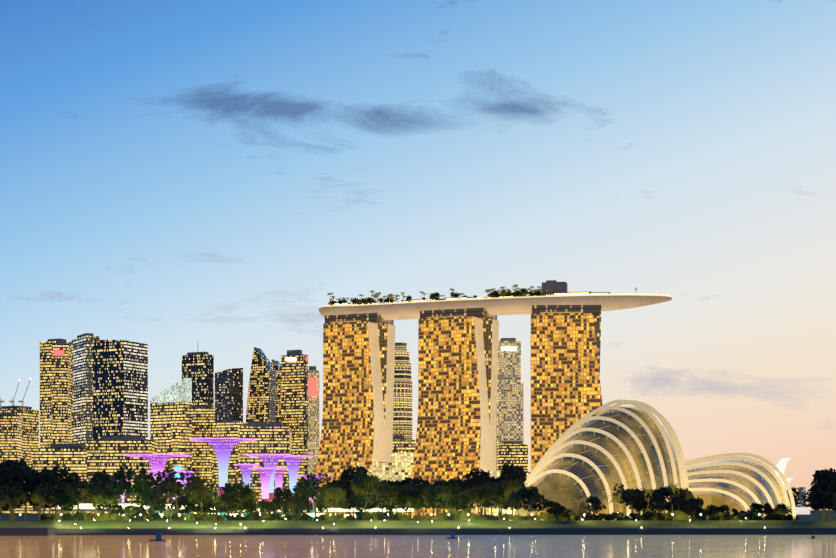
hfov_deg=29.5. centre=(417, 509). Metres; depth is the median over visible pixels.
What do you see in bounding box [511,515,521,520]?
shrub
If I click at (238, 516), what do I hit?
shrub
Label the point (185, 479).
supertree
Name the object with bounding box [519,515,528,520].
shrub
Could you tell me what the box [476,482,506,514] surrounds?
promenade tree
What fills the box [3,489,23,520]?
tree
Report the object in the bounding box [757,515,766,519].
shrub
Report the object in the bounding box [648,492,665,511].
tree
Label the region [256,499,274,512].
promenade tree
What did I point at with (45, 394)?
cbd tower
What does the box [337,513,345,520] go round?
shrub
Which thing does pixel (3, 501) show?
tree
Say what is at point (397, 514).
shrub
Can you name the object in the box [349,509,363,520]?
shrub
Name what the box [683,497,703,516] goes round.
tree
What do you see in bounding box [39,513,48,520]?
shrub
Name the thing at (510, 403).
pale tower
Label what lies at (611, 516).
shrub
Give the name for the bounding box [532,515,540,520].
shrub
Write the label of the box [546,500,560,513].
tree
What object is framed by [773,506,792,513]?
bush
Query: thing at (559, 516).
shrub
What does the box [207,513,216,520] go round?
shrub
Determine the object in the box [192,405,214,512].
cbd tower
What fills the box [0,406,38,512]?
cbd tower
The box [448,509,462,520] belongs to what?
shrub
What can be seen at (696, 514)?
shrub
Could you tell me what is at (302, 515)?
shrub
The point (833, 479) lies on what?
tree clump
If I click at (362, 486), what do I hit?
promenade tree
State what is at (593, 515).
shrub
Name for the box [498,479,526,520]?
promenade tree
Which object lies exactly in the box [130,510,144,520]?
shrub
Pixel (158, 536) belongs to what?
floating hut buoy
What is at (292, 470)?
supertree
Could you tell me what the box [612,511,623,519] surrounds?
shrub
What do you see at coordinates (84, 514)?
shrub
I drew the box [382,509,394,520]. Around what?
shrub
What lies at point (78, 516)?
shrub
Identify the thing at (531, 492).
tree
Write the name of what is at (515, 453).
building
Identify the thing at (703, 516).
shrub
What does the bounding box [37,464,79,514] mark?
tree clump
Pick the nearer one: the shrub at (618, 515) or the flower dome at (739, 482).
the shrub at (618, 515)
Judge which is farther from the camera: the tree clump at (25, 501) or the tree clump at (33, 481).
the tree clump at (25, 501)
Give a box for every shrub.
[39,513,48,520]
[47,515,55,520]
[53,515,63,520]
[63,512,76,520]
[74,512,83,520]
[75,511,87,520]
[86,512,95,520]
[94,512,108,520]
[110,513,126,520]
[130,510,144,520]
[146,511,160,520]
[163,510,177,520]
[171,515,183,520]
[180,514,188,520]
[185,514,197,520]
[193,512,207,520]
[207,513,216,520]
[219,512,232,520]
[235,513,246,520]
[240,513,254,520]
[246,512,258,520]
[257,512,270,520]
[259,513,274,520]
[271,512,280,520]
[284,511,294,520]
[289,514,298,520]
[299,512,308,520]
[313,515,324,520]
[319,512,332,520]
[329,515,340,520]
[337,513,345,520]
[345,515,354,520]
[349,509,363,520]
[356,511,368,520]
[357,516,369,520]
[368,511,381,520]
[371,510,381,520]
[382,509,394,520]
[392,511,402,520]
[399,514,407,520]
[406,514,416,520]
[415,515,423,520]
[424,515,430,520]
[432,515,441,520]
[437,512,449,520]
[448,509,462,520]
[455,510,470,520]
[461,511,476,520]
[483,514,493,520]
[491,513,507,520]
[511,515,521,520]
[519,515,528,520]
[527,513,533,520]
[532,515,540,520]
[540,512,549,520]
[547,513,557,520]
[556,509,573,520]
[563,513,574,520]
[574,515,583,520]
[581,512,596,520]
[583,516,593,520]
[597,513,610,519]
[606,513,615,519]
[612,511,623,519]
[629,512,641,519]
[642,511,657,519]
[661,511,672,519]
[672,510,687,519]
[677,514,692,519]
[691,511,704,519]
[698,511,716,519]
[714,512,723,519]
[723,512,730,519]
[735,513,745,519]
[742,509,753,519]
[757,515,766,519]
[765,513,779,519]
[776,514,786,519]
[787,513,798,519]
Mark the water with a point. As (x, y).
(442, 546)
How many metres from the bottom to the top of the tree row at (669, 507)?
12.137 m
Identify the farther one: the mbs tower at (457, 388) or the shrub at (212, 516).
the mbs tower at (457, 388)
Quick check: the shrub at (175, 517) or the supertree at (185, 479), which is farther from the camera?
the supertree at (185, 479)
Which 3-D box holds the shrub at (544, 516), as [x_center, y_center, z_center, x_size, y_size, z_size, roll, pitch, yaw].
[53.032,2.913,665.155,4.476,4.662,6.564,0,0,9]
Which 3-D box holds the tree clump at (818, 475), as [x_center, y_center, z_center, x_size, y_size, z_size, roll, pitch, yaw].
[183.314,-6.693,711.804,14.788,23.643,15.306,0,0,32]
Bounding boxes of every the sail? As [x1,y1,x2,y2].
[246,347,275,422]
[271,359,280,421]
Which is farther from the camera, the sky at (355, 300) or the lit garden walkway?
the sky at (355, 300)
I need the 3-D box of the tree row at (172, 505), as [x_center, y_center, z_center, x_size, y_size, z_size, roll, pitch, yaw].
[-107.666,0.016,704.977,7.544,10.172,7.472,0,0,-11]
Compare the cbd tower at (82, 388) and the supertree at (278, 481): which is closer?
the supertree at (278, 481)
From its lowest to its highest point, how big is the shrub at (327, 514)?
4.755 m
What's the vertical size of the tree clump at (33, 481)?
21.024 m
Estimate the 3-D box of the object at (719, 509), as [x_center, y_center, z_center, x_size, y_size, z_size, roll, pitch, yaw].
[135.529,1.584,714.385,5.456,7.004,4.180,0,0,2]
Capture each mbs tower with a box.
[306,313,394,514]
[405,308,498,514]
[530,305,601,472]
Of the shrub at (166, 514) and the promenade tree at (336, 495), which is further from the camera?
the promenade tree at (336, 495)
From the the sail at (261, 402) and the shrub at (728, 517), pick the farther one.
the the sail at (261, 402)
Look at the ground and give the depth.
641.39 m
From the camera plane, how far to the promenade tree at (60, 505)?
680.43 m
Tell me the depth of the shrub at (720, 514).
664.26 m
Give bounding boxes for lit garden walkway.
[52,504,412,519]
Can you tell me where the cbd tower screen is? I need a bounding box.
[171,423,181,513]
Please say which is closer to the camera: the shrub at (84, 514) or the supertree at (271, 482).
the shrub at (84, 514)
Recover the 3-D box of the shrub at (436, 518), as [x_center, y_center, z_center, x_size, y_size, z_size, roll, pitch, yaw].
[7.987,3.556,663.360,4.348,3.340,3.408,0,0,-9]
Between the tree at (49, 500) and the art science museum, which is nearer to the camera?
the tree at (49, 500)
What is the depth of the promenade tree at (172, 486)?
689.66 m
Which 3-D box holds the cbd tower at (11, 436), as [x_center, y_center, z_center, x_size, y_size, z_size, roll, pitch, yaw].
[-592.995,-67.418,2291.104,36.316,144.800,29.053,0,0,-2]
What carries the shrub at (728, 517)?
on the ground
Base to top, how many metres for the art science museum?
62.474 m
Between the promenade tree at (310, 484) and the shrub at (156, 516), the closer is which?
the shrub at (156, 516)
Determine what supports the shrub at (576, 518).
on the ground
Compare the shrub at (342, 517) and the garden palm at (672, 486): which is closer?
the shrub at (342, 517)
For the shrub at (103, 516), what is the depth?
655.98 m
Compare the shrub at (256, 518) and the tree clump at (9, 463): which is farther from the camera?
the tree clump at (9, 463)
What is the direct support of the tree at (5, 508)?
on the ground
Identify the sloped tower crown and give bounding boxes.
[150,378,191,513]
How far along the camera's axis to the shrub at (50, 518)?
654.72 m
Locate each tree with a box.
[0,483,24,520]
[0,493,10,510]
[0,505,9,520]
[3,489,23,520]
[31,484,69,516]
[44,492,80,513]
[62,479,99,511]
[85,485,121,512]
[108,463,154,514]
[134,487,168,513]
[150,467,202,513]
[184,480,218,512]
[213,492,243,520]
[222,482,256,520]
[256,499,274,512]
[283,496,305,513]
[291,473,335,516]
[323,485,346,513]
[350,472,385,520]
[368,481,399,512]
[395,485,423,520]
[422,485,452,520]
[440,495,461,509]
[458,485,496,514]
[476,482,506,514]
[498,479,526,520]
[506,491,521,514]
[516,486,539,513]
[521,494,548,520]
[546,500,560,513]
[553,505,565,515]
[585,495,606,513]
[620,488,644,511]
[632,489,649,514]
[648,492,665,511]
[651,486,674,511]
[671,495,686,511]
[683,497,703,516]
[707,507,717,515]
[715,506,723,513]
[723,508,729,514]
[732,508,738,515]
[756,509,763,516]
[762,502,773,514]
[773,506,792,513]
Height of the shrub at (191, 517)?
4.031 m
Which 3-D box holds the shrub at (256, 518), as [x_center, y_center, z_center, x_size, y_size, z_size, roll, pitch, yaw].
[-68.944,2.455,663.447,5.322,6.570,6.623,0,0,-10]
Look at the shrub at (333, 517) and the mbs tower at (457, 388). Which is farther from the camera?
the mbs tower at (457, 388)
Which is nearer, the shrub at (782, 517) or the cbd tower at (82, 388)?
the shrub at (782, 517)
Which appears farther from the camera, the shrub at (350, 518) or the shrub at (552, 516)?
the shrub at (552, 516)
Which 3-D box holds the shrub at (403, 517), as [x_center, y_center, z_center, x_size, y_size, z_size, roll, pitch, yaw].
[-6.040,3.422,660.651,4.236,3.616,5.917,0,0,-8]
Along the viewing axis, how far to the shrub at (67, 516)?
658.39 m
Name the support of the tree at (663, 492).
on the ground
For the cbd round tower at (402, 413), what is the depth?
2293.89 m
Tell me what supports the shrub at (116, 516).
on the ground
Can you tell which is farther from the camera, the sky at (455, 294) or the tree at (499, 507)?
the sky at (455, 294)
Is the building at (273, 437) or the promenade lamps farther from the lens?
the building at (273, 437)
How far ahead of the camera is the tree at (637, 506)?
676.10 m
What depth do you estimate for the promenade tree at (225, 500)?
687.46 m
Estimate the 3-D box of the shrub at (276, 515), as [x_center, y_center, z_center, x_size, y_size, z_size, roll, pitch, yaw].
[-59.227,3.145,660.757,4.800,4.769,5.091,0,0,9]
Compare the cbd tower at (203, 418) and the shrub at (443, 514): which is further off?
the cbd tower at (203, 418)
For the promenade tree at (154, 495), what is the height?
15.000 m
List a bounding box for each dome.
[506,399,688,520]
[685,453,795,519]
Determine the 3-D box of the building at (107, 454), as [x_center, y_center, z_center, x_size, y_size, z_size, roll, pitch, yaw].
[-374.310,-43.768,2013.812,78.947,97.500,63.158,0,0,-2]
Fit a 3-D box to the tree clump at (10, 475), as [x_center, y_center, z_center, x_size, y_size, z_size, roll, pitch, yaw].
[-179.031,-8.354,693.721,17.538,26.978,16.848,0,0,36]
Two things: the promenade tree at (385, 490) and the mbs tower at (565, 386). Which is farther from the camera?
the mbs tower at (565, 386)
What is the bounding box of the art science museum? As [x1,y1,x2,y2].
[774,458,809,513]
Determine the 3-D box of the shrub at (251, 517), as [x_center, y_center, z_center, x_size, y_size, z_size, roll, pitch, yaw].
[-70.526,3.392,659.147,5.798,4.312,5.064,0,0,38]
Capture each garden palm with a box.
[556,485,575,511]
[569,498,587,514]
[599,494,609,519]
[610,495,620,512]
[617,489,625,519]
[640,488,654,510]
[665,484,680,511]
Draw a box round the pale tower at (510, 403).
[497,338,522,443]
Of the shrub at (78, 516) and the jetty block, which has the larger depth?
the shrub at (78, 516)
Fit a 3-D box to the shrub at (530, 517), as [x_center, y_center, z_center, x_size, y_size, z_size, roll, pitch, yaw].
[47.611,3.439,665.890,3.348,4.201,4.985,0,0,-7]
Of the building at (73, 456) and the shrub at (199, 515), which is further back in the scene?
the building at (73, 456)
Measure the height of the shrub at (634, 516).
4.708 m
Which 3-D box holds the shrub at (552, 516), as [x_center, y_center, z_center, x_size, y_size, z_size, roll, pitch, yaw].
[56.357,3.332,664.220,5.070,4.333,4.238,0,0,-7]
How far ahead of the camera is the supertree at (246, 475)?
837.36 m
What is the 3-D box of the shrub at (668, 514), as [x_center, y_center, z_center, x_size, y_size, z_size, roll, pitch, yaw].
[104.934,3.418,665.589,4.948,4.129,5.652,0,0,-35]
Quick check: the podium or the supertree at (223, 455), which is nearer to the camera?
the supertree at (223, 455)
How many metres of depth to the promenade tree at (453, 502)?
690.74 m
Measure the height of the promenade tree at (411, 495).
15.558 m
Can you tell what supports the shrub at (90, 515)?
on the ground
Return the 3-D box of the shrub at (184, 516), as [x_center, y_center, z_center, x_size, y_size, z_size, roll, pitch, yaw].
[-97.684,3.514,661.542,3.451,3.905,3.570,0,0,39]
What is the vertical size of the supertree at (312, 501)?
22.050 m
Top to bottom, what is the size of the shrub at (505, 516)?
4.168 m
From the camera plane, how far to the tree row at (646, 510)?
722.53 m
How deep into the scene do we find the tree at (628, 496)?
667.18 m
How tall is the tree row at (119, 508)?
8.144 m
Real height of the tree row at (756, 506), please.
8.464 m
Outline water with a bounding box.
[0,535,835,557]
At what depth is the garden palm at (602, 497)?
680.35 m
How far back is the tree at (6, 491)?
672.13 m
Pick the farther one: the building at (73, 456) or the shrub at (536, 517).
the building at (73, 456)
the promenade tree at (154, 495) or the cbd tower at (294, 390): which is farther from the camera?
the cbd tower at (294, 390)
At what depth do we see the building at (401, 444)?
2091.71 m
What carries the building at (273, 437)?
on the ground
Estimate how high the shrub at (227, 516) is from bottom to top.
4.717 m
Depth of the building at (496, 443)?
2194.99 m
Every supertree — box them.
[125,454,189,512]
[147,470,188,513]
[178,471,194,516]
[189,438,256,520]
[233,464,259,516]
[246,454,294,501]
[248,467,281,501]
[275,468,287,514]
[279,455,312,519]
[295,475,329,518]
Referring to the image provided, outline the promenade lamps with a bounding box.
[19,512,764,527]
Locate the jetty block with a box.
[0,527,54,535]
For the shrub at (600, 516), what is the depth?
662.02 m
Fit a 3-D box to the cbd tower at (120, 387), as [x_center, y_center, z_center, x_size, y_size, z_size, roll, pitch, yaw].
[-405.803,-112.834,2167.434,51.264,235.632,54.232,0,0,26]
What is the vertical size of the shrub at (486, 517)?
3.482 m
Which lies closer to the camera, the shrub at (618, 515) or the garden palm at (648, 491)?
the shrub at (618, 515)
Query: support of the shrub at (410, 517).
on the ground
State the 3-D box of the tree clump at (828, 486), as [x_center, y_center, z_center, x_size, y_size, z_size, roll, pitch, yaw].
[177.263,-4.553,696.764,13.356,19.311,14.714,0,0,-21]
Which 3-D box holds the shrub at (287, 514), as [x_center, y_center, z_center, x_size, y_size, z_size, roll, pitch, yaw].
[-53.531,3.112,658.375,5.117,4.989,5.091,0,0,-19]
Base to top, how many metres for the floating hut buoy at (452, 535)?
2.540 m
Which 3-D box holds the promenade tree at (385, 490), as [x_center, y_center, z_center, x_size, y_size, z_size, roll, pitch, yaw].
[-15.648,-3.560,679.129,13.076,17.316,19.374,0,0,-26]
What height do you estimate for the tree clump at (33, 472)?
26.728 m
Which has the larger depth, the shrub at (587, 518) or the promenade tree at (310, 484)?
the promenade tree at (310, 484)
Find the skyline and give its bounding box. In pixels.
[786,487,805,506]
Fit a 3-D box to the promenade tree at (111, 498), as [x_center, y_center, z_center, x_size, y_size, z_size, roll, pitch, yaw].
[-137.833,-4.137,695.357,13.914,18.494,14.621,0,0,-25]
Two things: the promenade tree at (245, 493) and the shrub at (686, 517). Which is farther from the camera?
the promenade tree at (245, 493)
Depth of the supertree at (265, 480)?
758.05 m
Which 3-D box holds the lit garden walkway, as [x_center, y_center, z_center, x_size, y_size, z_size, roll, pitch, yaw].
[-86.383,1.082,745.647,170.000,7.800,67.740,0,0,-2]
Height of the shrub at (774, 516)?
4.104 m
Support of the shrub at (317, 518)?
on the ground
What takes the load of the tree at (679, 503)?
on the ground
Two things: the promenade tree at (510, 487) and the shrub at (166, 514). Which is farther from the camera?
the promenade tree at (510, 487)
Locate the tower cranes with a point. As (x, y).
(13, 401)
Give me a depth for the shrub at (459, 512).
661.49 m
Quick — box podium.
[356,452,529,514]
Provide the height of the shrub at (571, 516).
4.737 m
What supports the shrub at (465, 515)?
on the ground
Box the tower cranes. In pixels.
[0,378,30,408]
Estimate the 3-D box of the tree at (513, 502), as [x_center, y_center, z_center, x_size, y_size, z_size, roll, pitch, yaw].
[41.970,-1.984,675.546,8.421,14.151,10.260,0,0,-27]
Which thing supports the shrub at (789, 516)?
on the ground
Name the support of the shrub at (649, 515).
on the ground
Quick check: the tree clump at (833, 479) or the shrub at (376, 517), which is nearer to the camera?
the shrub at (376, 517)
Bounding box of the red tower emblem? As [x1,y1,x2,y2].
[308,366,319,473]
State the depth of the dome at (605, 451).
726.25 m
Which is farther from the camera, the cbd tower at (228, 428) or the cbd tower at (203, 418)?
the cbd tower at (203, 418)
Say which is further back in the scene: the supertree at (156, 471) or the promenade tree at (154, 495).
the supertree at (156, 471)
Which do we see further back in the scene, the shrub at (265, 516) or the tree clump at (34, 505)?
the tree clump at (34, 505)
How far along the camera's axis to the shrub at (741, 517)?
664.02 m
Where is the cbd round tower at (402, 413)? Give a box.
[393,343,412,439]
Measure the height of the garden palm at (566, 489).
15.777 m
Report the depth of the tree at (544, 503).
674.04 m
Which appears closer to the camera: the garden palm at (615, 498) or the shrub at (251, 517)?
the shrub at (251, 517)
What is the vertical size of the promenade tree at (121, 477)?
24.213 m
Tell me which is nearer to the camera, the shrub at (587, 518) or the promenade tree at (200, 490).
the shrub at (587, 518)
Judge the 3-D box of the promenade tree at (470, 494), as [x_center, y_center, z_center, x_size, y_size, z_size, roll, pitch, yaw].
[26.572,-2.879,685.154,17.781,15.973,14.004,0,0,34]
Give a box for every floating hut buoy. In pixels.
[149,532,165,540]
[446,532,457,538]
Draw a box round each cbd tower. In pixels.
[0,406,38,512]
[0,413,21,512]
[40,338,72,447]
[71,333,98,447]
[93,340,147,439]
[182,352,213,407]
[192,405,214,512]
[212,410,247,513]
[215,368,242,422]
[281,350,307,496]
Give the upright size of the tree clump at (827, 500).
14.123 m
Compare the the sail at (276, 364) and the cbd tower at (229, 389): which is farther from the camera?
the the sail at (276, 364)
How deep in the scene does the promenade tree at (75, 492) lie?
671.13 m
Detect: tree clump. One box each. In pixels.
[0,458,32,518]
[0,465,30,520]
[9,486,29,520]
[18,465,38,520]
[26,486,48,520]
[28,474,54,513]
[28,490,54,519]
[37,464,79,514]
[801,479,835,519]
[810,489,835,519]
[811,469,835,519]
[830,472,835,500]
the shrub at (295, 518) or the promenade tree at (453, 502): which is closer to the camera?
the shrub at (295, 518)
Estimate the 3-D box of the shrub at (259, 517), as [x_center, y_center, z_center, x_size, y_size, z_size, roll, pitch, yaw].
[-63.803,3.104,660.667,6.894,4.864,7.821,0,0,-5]
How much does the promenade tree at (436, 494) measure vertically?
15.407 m
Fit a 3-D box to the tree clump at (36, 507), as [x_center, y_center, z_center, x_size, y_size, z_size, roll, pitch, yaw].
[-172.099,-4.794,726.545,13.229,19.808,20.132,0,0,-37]
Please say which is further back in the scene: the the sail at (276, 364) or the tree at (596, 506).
the the sail at (276, 364)
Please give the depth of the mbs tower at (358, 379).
1508.26 m
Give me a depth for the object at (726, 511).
728.63 m
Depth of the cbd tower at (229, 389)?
2193.29 m
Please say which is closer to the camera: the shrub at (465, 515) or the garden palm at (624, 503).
the shrub at (465, 515)
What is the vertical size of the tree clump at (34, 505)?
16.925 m
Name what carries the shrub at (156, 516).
on the ground
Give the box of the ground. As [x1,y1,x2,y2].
[0,510,835,534]
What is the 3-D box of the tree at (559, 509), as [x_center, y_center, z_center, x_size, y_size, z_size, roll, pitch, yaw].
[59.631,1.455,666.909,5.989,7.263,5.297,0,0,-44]
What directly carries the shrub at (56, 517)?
on the ground
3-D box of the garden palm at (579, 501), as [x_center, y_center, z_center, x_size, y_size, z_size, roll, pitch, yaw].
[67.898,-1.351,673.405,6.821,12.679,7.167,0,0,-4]

